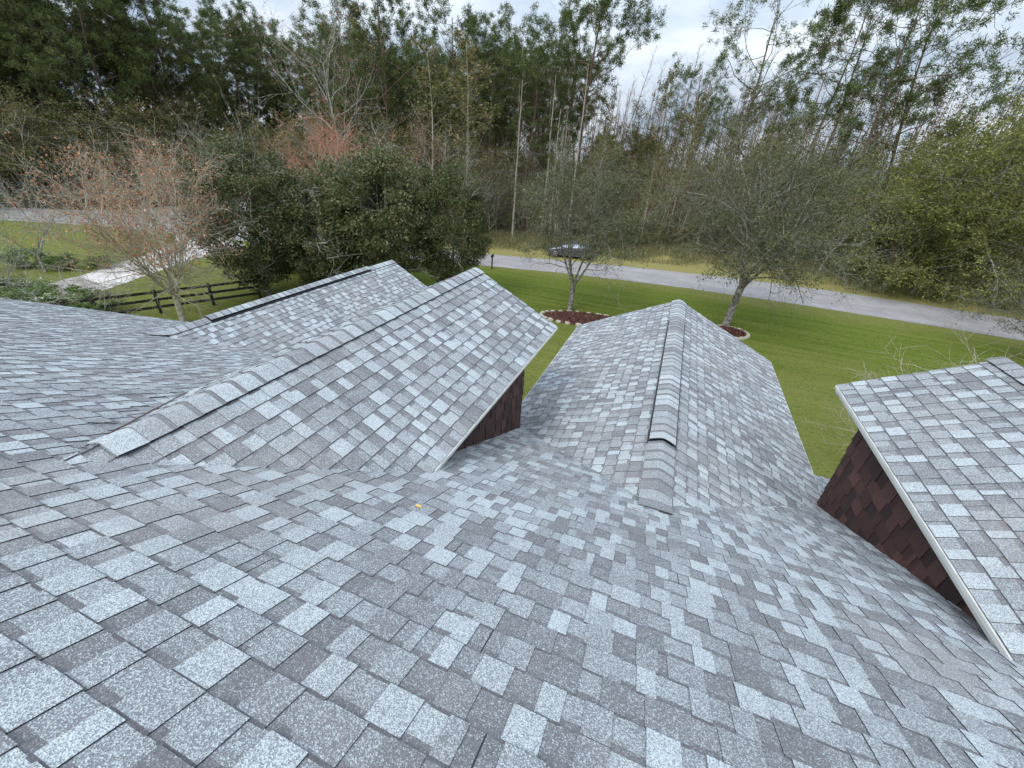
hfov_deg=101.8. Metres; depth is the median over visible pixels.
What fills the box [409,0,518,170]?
pine tree
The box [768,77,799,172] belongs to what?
slim bare tree
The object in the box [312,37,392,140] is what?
pine tree
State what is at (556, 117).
pine tree
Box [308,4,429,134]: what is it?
pine tree
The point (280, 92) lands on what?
pine tree
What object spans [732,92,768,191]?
slim bare tree
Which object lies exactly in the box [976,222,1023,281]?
understory tree
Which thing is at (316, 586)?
house
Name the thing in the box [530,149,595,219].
understory tree
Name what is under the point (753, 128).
slim bare tree
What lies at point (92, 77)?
pine tree
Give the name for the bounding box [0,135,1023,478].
ground
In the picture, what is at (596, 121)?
slim bare tree
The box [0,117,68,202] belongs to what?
understory tree
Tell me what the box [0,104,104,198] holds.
understory tree
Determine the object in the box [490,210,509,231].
bush
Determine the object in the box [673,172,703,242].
bare understory tree
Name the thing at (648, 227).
bush
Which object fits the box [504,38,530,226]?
slim bare tree
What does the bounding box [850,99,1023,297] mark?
understory tree
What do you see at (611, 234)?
bush
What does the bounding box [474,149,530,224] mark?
bare understory tree
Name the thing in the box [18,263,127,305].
shrub
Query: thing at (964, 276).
bush
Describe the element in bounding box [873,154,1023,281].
understory tree
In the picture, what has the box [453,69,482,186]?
slim leafy tree
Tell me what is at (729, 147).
slim bare tree
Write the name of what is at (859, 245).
bush
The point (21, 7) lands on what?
pine tree
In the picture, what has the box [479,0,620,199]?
pine tree
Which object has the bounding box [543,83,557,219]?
slim bare tree
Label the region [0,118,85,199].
understory tree
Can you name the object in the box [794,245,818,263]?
bush
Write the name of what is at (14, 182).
understory tree
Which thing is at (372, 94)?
pine tree
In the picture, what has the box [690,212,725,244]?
bush
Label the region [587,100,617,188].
slim leafy tree
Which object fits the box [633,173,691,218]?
bare understory tree
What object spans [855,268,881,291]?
bush
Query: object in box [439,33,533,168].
pine tree
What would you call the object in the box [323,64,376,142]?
pine tree
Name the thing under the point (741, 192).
understory tree
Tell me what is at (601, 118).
trunks
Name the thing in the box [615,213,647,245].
bush
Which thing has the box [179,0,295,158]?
pine tree
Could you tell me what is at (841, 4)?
pine tree
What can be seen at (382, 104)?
pine tree
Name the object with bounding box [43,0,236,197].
pine tree
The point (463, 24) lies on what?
pine tree
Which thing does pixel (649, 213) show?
bare understory tree
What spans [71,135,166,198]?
understory tree
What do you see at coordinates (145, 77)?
pine tree
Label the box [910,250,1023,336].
front yard oak
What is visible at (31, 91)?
pine tree
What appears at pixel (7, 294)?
shrub
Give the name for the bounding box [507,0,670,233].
pine tree
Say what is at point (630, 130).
slim bare tree
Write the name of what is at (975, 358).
bare crape myrtle
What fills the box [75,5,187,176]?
pine tree
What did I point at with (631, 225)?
bush
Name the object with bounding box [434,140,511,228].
understory tree
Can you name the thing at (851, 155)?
understory tree
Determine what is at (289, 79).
pine tree
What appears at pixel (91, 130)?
understory tree
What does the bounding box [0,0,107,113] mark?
pine tree
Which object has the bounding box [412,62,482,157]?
pine tree
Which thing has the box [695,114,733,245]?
slim leafy tree
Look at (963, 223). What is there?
leaning tree
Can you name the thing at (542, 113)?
pine tree
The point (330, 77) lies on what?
pine tree
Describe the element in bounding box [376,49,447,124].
pine tree
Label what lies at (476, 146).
slim leafy tree
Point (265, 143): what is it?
understory tree
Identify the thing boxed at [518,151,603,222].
understory tree
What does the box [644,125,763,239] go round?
understory tree
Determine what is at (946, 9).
pine tree
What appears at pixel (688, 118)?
slim leafy tree
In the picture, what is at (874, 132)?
slim leafy tree
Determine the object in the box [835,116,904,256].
slim leafy tree
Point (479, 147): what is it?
understory tree
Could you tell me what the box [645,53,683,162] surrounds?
slim bare tree
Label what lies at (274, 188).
evergreen tree
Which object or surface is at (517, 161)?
dead snag
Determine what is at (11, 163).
understory tree
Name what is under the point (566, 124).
slim bare tree
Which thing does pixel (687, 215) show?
bare understory tree
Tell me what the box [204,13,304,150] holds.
pine tree
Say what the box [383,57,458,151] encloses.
pine tree
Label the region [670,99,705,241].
slim leafy tree
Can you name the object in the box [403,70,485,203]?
pine tree
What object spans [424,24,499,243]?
slim leafy tree
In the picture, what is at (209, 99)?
woodland
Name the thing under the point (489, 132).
slim bare tree
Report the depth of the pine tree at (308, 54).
58.63 m
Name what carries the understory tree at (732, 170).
on the ground at (814, 355)
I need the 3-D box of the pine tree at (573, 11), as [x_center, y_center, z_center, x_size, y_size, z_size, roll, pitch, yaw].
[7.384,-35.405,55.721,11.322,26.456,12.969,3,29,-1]
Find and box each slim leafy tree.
[338,51,369,149]
[401,35,465,182]
[422,111,441,166]
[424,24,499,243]
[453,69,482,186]
[473,120,484,171]
[515,89,547,223]
[517,117,536,211]
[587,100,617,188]
[587,115,614,236]
[628,67,681,207]
[665,86,712,239]
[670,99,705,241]
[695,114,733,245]
[707,83,763,175]
[777,110,813,201]
[806,96,864,248]
[820,129,883,249]
[832,83,903,244]
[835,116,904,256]
[884,86,954,235]
[922,94,968,220]
[977,117,1023,206]
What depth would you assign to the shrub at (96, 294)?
21.84 m
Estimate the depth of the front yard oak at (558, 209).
23.54 m
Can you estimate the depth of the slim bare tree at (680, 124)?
71.54 m
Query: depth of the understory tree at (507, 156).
50.46 m
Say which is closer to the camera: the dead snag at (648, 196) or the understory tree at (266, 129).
the dead snag at (648, 196)
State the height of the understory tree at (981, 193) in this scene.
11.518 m
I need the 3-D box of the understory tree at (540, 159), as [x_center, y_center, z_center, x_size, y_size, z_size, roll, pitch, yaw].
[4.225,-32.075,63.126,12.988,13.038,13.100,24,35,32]
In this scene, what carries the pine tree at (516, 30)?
on the ground at (814, 355)
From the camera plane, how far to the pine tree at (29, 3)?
49.37 m
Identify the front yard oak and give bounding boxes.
[493,118,675,310]
[651,55,931,325]
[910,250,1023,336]
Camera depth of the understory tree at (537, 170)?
54.98 m
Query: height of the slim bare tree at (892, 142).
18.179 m
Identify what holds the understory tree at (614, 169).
on the ground at (814, 355)
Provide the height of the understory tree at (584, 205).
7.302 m
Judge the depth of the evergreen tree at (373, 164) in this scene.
23.04 m
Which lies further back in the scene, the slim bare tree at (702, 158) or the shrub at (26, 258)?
the slim bare tree at (702, 158)
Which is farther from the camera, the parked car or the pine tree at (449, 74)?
the pine tree at (449, 74)
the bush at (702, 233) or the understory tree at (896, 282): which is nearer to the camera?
the understory tree at (896, 282)
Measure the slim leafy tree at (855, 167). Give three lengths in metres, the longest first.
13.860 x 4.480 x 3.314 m
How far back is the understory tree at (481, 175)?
50.30 m
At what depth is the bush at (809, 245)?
46.90 m
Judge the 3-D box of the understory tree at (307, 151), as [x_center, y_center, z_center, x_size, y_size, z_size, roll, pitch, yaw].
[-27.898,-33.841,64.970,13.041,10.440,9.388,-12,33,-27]
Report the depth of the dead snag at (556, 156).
44.09 m
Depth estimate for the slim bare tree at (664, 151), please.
51.86 m
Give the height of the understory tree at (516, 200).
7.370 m
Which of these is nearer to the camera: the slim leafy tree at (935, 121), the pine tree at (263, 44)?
the slim leafy tree at (935, 121)
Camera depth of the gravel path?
25.88 m
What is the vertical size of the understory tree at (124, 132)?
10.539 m
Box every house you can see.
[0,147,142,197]
[0,260,1023,767]
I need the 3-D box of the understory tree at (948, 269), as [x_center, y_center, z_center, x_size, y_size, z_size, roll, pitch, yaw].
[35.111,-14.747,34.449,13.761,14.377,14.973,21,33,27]
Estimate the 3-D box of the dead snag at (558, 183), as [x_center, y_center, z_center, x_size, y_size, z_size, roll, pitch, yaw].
[4.831,-21.481,45.661,1.202,11.609,1.674,-9,31,-21]
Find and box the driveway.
[80,235,242,291]
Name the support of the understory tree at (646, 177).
on the ground at (814, 355)
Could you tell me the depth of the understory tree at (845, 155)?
46.15 m
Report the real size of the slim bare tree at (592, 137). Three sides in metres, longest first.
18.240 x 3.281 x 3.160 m
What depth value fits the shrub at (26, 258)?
27.79 m
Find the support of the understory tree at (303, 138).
on the ground at (814, 355)
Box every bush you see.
[444,206,456,226]
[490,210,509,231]
[495,206,518,231]
[595,220,618,244]
[610,212,643,241]
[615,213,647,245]
[620,210,651,238]
[640,230,661,247]
[643,222,665,244]
[660,232,675,246]
[664,225,686,242]
[669,223,696,244]
[681,217,722,246]
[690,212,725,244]
[709,229,735,249]
[794,231,824,256]
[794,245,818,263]
[834,232,890,269]
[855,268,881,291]
[869,241,892,260]
[893,249,937,275]
[927,269,951,283]
[944,263,984,287]
[998,267,1023,293]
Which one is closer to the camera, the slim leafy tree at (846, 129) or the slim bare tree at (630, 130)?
the slim leafy tree at (846, 129)
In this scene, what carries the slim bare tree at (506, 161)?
on the ground at (814, 355)
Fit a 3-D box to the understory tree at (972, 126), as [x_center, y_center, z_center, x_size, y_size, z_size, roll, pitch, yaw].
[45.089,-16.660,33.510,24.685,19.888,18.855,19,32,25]
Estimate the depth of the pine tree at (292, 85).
67.33 m
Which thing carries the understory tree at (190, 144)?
on the ground at (814, 355)
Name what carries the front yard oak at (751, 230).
on the ground at (814, 355)
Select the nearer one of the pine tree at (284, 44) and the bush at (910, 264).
the bush at (910, 264)
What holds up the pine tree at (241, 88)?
on the ground at (814, 355)
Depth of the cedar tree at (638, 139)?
50.97 m
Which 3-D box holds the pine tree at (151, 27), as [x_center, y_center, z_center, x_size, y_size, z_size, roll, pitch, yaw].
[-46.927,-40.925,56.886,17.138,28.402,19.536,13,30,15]
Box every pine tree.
[0,0,97,150]
[0,0,102,197]
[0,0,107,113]
[0,0,110,155]
[0,0,116,162]
[0,0,180,198]
[0,6,104,147]
[0,19,60,194]
[0,48,60,192]
[0,83,45,147]
[1,0,118,136]
[5,0,159,151]
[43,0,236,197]
[49,0,246,163]
[61,0,227,192]
[72,0,232,195]
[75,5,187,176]
[133,18,230,173]
[157,0,277,145]
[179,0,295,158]
[187,3,298,148]
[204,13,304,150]
[217,19,316,151]
[239,28,314,150]
[247,31,351,166]
[247,39,328,167]
[258,35,402,143]
[268,20,369,148]
[281,6,395,152]
[285,53,340,145]
[288,0,431,208]
[296,54,335,132]
[299,0,462,180]
[306,33,394,145]
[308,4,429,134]
[309,34,434,138]
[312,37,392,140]
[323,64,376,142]
[335,57,423,140]
[351,9,441,183]
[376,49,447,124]
[379,15,535,174]
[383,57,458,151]
[395,52,445,168]
[399,10,553,213]
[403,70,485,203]
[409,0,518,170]
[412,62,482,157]
[423,36,531,184]
[433,35,581,218]
[433,36,532,159]
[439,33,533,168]
[458,61,565,216]
[458,82,507,190]
[459,1,574,213]
[477,65,574,172]
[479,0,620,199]
[479,41,562,190]
[480,34,600,230]
[493,27,559,193]
[493,28,587,229]
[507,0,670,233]
[520,89,595,201]
[533,0,624,222]
[536,36,624,211]
[641,33,762,239]
[653,82,725,149]
[679,0,907,236]
[696,78,791,164]
[749,0,922,228]
[774,0,946,240]
[791,0,1023,265]
[832,0,1023,236]
[956,48,1023,300]
[990,118,1023,175]
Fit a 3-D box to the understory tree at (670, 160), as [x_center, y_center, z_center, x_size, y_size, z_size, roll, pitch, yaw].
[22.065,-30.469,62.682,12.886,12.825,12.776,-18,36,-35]
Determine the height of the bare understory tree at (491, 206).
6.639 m
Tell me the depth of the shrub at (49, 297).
20.12 m
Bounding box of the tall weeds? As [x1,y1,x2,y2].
[440,222,1023,312]
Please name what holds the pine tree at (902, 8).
on the ground at (814, 355)
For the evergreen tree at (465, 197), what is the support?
on the ground at (814, 355)
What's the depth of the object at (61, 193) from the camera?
55.40 m
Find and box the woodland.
[3,66,1023,261]
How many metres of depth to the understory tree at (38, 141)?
47.00 m
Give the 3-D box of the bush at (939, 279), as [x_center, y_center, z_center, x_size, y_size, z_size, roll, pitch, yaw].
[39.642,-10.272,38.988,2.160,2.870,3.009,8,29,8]
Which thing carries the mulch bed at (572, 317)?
on the ground at (814, 355)
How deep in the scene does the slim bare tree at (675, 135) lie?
63.10 m
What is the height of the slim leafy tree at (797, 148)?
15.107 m
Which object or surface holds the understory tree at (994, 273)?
on the ground at (814, 355)
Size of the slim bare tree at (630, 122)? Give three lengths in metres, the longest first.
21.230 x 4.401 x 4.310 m
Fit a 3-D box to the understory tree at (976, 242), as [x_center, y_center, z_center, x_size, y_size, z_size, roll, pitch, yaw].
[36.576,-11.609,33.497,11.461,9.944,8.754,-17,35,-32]
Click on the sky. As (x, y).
(683, 33)
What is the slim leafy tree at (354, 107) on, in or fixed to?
on the ground at (814, 355)
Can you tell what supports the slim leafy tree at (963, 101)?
on the ground at (814, 355)
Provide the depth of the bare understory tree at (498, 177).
51.70 m
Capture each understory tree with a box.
[0,78,146,204]
[0,80,97,204]
[0,83,194,203]
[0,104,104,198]
[0,113,38,188]
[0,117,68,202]
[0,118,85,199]
[0,121,9,188]
[0,150,39,201]
[63,118,177,187]
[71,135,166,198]
[104,91,219,196]
[148,112,243,197]
[157,104,248,193]
[196,125,306,173]
[211,103,327,177]
[212,123,308,181]
[217,117,327,175]
[239,87,365,174]
[240,113,393,186]
[278,114,367,174]
[285,118,356,165]
[288,132,333,189]
[289,127,382,198]
[299,111,443,189]
[337,128,416,156]
[343,122,457,205]
[388,90,509,230]
[399,139,478,201]
[402,124,521,219]
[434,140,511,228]
[449,151,522,208]
[458,140,530,227]
[474,145,538,228]
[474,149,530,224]
[474,169,528,231]
[481,179,504,229]
[488,170,511,218]
[490,184,533,226]
[493,174,547,228]
[499,131,582,210]
[503,170,537,230]
[509,129,576,215]
[517,126,629,230]
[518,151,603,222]
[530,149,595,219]
[544,176,616,228]
[563,160,608,231]
[578,132,661,224]
[581,141,682,229]
[604,161,684,242]
[611,181,653,221]
[619,180,656,221]
[625,139,702,214]
[630,173,674,228]
[630,182,674,242]
[633,146,729,241]
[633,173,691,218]
[634,147,710,227]
[634,188,673,231]
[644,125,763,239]
[646,164,730,241]
[670,186,721,238]
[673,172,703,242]
[678,173,744,242]
[682,186,748,245]
[688,149,777,219]
[701,163,797,237]
[716,167,796,241]
[722,200,796,243]
[723,162,820,233]
[741,72,921,235]
[745,126,900,252]
[802,107,986,279]
[824,101,1023,295]
[834,63,1023,266]
[844,156,945,241]
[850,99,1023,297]
[852,130,1023,312]
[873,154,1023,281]
[889,72,1023,304]
[890,190,1023,303]
[921,162,1022,269]
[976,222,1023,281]
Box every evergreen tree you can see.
[157,81,317,296]
[244,121,316,270]
[247,138,372,285]
[281,99,473,279]
[291,122,409,264]
[407,112,501,282]
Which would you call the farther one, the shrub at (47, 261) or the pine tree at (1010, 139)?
the pine tree at (1010, 139)
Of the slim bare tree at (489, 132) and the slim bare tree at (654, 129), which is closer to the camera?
the slim bare tree at (489, 132)
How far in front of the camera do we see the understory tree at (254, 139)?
60.31 m
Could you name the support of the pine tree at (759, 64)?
on the ground at (814, 355)
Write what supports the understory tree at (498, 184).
on the ground at (814, 355)
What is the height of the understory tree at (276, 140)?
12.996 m
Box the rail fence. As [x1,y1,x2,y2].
[48,279,261,312]
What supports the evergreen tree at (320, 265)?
on the ground at (814, 355)
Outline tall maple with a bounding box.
[217,0,395,172]
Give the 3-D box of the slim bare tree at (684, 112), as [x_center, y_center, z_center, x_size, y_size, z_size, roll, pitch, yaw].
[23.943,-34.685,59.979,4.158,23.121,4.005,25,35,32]
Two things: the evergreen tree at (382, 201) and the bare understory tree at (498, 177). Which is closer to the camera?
the evergreen tree at (382, 201)
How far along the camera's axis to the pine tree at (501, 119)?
47.21 m
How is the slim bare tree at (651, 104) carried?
on the ground at (814, 355)
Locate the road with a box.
[0,196,1023,340]
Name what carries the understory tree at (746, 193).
on the ground at (814, 355)
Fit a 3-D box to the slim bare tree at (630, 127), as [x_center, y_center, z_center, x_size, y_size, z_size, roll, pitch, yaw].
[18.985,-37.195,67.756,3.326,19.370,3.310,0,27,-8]
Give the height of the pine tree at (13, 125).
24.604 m
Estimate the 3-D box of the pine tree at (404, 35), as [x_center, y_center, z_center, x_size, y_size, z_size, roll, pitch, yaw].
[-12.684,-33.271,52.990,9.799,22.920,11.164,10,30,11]
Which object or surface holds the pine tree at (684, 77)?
on the ground at (814, 355)
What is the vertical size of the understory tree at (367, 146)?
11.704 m
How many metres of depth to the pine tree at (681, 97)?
65.70 m
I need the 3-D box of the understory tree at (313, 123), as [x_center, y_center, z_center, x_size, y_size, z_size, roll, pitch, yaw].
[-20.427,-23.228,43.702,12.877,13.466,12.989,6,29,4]
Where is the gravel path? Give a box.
[2,276,106,299]
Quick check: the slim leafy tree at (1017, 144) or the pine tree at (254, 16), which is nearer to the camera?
the slim leafy tree at (1017, 144)
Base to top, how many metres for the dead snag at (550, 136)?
16.157 m
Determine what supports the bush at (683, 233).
on the ground at (814, 355)
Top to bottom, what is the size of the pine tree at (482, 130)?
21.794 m
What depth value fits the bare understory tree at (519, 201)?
48.24 m
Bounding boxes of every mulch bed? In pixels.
[543,310,609,324]
[718,325,747,336]
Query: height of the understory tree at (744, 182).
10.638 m
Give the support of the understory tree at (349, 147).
on the ground at (814, 355)
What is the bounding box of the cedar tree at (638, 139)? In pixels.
[600,95,674,220]
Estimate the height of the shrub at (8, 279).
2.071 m
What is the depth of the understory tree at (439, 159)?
57.14 m
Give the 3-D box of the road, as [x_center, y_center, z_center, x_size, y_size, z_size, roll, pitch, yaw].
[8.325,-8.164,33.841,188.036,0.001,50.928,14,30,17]
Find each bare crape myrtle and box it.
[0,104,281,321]
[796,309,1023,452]
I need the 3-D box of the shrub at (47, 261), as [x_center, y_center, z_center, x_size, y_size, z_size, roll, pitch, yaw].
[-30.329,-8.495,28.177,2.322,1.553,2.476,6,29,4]
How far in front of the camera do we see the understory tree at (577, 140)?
51.84 m
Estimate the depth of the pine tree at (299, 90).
80.15 m
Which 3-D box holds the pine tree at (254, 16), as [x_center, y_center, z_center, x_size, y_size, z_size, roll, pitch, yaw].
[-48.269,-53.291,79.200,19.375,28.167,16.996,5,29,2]
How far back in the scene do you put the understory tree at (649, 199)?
45.90 m
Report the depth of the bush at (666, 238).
47.83 m
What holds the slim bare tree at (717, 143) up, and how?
on the ground at (814, 355)
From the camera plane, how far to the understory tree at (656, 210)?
54.21 m
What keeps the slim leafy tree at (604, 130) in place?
on the ground at (814, 355)
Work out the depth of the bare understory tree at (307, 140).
36.74 m
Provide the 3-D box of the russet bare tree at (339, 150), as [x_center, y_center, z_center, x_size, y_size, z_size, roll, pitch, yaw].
[-13.776,-15.372,30.814,12.945,13.107,10.568,-19,36,-35]
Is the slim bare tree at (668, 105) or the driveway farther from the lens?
the slim bare tree at (668, 105)
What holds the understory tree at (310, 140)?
on the ground at (814, 355)
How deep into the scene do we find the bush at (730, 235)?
48.27 m
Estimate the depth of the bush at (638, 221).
49.18 m
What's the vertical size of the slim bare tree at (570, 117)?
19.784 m
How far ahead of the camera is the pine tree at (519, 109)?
66.06 m
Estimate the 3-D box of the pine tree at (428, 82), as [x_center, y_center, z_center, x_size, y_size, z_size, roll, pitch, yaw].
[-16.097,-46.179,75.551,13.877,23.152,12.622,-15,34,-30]
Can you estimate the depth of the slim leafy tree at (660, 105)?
50.04 m
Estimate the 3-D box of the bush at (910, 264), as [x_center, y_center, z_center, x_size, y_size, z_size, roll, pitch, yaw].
[39.684,-11.846,40.478,3.271,4.344,4.555,-18,36,-34]
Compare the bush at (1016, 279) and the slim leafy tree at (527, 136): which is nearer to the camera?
the bush at (1016, 279)
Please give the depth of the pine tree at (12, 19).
51.24 m
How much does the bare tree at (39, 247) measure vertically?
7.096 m
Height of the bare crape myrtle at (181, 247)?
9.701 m
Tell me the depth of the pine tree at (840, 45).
48.26 m
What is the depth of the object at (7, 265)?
22.74 m
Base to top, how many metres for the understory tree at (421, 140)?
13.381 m
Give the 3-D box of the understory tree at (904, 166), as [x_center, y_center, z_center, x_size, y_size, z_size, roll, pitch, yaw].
[33.114,-16.871,38.261,10.526,14.131,13.781,22,34,29]
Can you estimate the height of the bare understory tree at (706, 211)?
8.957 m
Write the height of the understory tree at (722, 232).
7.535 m
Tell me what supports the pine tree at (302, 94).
on the ground at (814, 355)
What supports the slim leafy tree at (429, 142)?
on the ground at (814, 355)
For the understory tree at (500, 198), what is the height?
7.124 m
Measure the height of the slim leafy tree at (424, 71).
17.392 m
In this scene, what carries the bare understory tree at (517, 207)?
on the ground at (814, 355)
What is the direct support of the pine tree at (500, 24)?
on the ground at (814, 355)
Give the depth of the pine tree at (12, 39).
47.43 m
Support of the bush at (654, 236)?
on the ground at (814, 355)
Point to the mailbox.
(492, 255)
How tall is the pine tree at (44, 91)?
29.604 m
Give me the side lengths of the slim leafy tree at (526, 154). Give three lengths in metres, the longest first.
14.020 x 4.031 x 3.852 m
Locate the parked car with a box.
[547,241,594,259]
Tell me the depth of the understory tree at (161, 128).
53.71 m
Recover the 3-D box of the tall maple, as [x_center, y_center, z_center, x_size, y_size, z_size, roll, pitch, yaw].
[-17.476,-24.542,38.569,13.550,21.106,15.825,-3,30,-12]
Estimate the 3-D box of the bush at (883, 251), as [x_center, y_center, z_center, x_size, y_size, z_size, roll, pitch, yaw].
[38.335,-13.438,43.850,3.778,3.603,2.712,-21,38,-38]
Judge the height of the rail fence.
1.410 m
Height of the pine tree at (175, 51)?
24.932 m
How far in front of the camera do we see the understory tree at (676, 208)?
48.88 m
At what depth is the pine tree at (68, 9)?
58.12 m
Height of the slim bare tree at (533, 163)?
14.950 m
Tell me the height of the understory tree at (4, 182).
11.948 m
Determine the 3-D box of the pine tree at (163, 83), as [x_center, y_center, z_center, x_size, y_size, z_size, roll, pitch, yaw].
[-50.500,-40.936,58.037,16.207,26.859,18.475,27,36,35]
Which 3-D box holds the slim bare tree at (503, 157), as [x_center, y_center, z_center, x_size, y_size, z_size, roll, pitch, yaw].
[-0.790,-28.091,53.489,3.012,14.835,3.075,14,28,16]
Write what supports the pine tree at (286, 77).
on the ground at (814, 355)
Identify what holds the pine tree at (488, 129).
on the ground at (814, 355)
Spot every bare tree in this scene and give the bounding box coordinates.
[0,156,112,271]
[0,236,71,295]
[228,70,424,221]
[483,71,497,206]
[498,99,513,223]
[498,117,507,205]
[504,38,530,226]
[525,99,537,228]
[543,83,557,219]
[549,59,587,222]
[553,42,579,233]
[581,63,605,205]
[581,64,604,234]
[602,42,662,221]
[609,76,637,150]
[621,94,641,183]
[625,84,636,199]
[631,58,669,176]
[638,66,671,192]
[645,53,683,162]
[655,106,670,196]
[657,77,701,209]
[660,43,703,221]
[662,95,686,192]
[670,91,694,217]
[679,99,723,229]
[681,62,714,217]
[698,89,729,241]
[706,96,749,214]
[731,58,765,238]
[732,65,780,169]
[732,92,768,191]
[756,80,791,200]
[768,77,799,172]
[840,70,930,253]
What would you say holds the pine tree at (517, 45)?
on the ground at (814, 355)
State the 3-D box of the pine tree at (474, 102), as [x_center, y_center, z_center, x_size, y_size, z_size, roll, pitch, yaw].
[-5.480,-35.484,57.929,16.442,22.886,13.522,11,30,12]
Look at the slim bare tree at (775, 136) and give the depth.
53.72 m
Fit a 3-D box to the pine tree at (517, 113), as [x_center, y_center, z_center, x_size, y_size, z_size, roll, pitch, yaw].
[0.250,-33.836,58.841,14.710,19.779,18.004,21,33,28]
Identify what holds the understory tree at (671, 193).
on the ground at (814, 355)
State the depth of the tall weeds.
43.72 m
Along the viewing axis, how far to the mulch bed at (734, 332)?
25.11 m
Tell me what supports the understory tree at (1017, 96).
on the ground at (814, 355)
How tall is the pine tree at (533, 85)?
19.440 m
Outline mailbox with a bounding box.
[491,254,493,268]
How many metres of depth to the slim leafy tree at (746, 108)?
50.68 m
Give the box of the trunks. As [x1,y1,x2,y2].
[472,63,1023,202]
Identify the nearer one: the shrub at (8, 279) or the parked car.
the shrub at (8, 279)
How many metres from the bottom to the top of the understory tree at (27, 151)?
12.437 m
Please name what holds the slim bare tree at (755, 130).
on the ground at (814, 355)
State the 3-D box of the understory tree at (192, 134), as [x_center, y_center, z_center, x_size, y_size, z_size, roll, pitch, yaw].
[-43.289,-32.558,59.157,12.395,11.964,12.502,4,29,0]
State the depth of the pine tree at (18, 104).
50.98 m
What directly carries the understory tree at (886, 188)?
on the ground at (814, 355)
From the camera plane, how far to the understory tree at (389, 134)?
41.40 m
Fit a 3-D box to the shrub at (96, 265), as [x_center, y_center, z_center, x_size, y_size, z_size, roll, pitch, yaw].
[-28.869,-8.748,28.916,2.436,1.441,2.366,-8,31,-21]
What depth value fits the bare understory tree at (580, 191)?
50.08 m
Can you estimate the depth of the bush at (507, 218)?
50.12 m
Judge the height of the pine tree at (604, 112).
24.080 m
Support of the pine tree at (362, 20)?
on the ground at (814, 355)
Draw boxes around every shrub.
[0,241,53,268]
[0,264,66,301]
[0,272,33,299]
[8,287,105,309]
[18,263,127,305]
[42,246,82,269]
[65,282,131,311]
[79,249,117,268]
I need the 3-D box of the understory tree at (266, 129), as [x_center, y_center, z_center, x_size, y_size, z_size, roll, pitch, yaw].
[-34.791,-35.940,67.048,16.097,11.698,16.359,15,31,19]
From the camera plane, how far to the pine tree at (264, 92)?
64.69 m
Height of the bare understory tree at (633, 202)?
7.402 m
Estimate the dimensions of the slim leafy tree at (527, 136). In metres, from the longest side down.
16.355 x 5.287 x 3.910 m
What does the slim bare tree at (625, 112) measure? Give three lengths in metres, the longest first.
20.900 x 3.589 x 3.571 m
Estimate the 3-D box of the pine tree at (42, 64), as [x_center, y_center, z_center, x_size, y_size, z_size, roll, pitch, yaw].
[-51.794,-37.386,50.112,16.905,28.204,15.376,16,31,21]
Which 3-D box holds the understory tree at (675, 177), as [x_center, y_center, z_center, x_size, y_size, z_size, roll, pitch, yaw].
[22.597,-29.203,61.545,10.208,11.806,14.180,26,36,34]
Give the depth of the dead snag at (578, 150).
44.17 m
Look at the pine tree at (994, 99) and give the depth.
31.68 m
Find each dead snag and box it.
[511,80,525,237]
[540,77,558,235]
[549,109,562,234]
[554,130,564,237]
[567,64,590,233]
[640,163,654,238]
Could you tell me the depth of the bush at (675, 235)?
49.65 m
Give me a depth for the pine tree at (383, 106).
60.20 m
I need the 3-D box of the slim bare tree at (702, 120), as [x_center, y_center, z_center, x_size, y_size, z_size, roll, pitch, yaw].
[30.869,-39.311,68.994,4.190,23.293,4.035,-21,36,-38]
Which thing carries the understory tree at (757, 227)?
on the ground at (814, 355)
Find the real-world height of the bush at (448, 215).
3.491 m
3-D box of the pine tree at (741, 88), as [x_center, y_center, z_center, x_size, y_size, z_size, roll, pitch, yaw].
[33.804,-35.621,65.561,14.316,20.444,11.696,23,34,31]
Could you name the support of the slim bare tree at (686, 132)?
on the ground at (814, 355)
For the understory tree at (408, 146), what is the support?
on the ground at (814, 355)
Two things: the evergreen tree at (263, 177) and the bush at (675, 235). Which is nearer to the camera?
the evergreen tree at (263, 177)
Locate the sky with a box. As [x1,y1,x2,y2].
[29,0,1023,177]
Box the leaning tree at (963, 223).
[895,187,1022,288]
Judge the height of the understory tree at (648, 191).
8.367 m
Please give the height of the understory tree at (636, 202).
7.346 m

